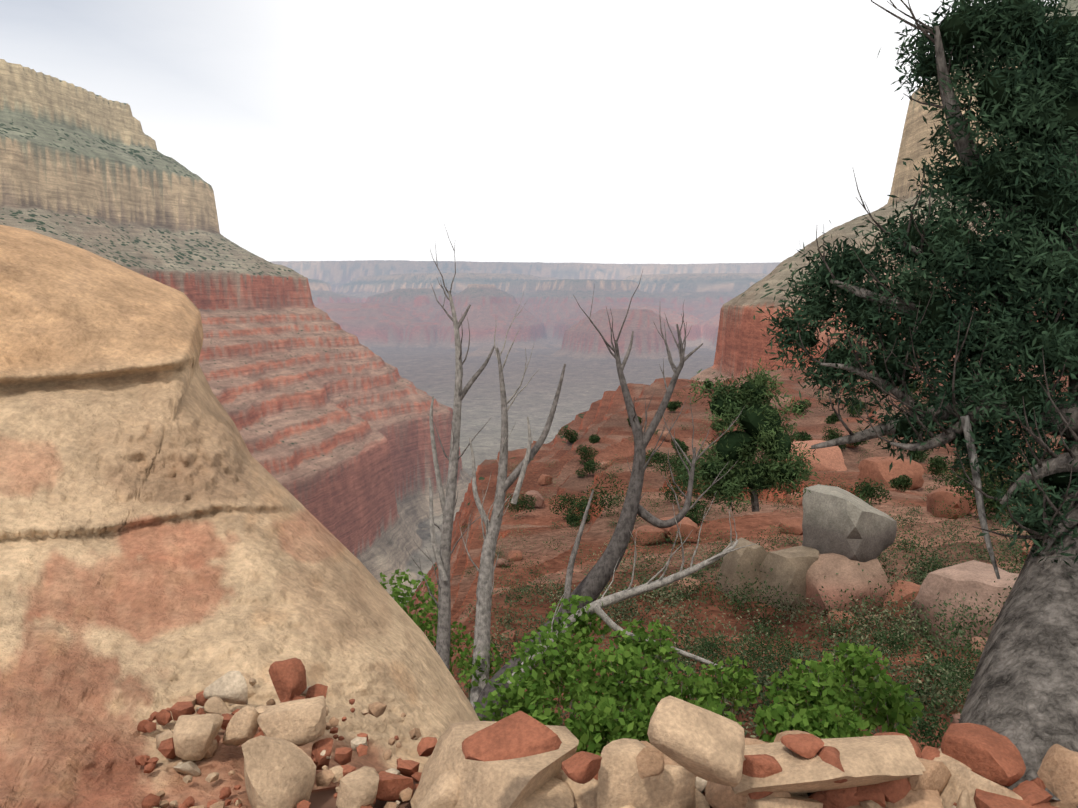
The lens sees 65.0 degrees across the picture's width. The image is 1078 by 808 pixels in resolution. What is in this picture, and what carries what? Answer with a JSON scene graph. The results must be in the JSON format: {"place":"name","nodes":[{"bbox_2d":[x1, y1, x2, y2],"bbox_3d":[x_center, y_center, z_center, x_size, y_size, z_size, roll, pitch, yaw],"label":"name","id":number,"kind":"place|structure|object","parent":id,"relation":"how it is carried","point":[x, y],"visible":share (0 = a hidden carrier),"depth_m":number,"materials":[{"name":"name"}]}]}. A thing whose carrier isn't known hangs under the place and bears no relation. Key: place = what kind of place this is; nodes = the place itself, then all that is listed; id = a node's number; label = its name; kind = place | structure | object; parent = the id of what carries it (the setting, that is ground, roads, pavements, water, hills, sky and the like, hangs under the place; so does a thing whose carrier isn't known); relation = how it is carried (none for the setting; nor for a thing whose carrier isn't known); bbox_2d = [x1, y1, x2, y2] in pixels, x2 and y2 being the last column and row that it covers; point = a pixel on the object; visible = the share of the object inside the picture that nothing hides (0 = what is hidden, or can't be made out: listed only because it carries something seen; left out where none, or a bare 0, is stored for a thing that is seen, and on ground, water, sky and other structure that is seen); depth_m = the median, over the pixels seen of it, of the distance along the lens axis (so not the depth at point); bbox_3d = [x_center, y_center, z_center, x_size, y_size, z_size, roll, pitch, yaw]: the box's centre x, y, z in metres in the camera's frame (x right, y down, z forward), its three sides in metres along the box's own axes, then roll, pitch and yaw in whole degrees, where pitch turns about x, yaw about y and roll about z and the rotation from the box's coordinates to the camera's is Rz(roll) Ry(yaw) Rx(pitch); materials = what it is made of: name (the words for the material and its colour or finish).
{"place":"outdoors","nodes":[
{"label":"outdoors","id":0,"kind":"place"},
{"bbox_2d":[0,0,1057,263],"label":"sky","id":1,"kind":"structure","parent":0,"point":[545,131],"materials":[{"name":"white"}]},
{"bbox_2d":[0,0,1077,807],"bbox_3d":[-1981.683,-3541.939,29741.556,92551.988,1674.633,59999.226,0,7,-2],"label":"terrain","id":2,"kind":"structure","parent":0,"point":[326,380],"depth_m":1444.57,"materials":[{"name":"red stone"}]},
{"bbox_2d":[0,225,479,807],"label":"rock outcrop","id":3,"kind":"object","parent":2,"relation":"on","point":[166,539],"visible":0.9,"depth_m":4.19,"materials":[{"name":"beige stone"}]},
{"bbox_2d":[404,224,759,720],"bbox_3d":[0.161,0.931,8.252,3.882,5.520,2.116,3,8,25],"label":"dead tree snag","id":4,"kind":"object","parent":2,"relation":"on","point":[595,580],"visible":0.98,"depth_m":8.48,"materials":[{"name":"grey wood"}]},
{"bbox_2d":[135,658,1077,807],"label":"rocks","id":5,"kind":"object","parent":2,"relation":"on","point":[519,759],"visible":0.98,"depth_m":2.44,"materials":[{"name":"beige stone"}]},
{"bbox_2d":[380,569,923,755],"bbox_3d":[-0.134,3.308,7.439,6.076,3.179,3.009,5,9,37],"label":"green shrub","id":6,"kind":"object","parent":2,"relation":"on","point":[628,725],"depth_m":6.56,"materials":[{"name":"green plant"}]},
{"bbox_2d":[451,374,1058,751],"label":"slope scrub","id":7,"kind":"object","parent":2,"relation":"on","point":[953,675],"visible":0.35,"depth_m":18.87,"materials":[{"name":"green plant"}]},
{"bbox_2d":[496,431,1033,723],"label":"slope boulders","id":8,"kind":"object","parent":2,"relation":"on","point":[844,532],"visible":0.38,"depth_m":19.52,"materials":[{"name":"grey stone"}]},
{"bbox_2d":[671,0,1077,806],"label":"juniper","id":9,"kind":"object","parent":2,"relation":"on","point":[1018,108],"depth_m":3.92,"materials":[{"name":"green plant"}]}
]}

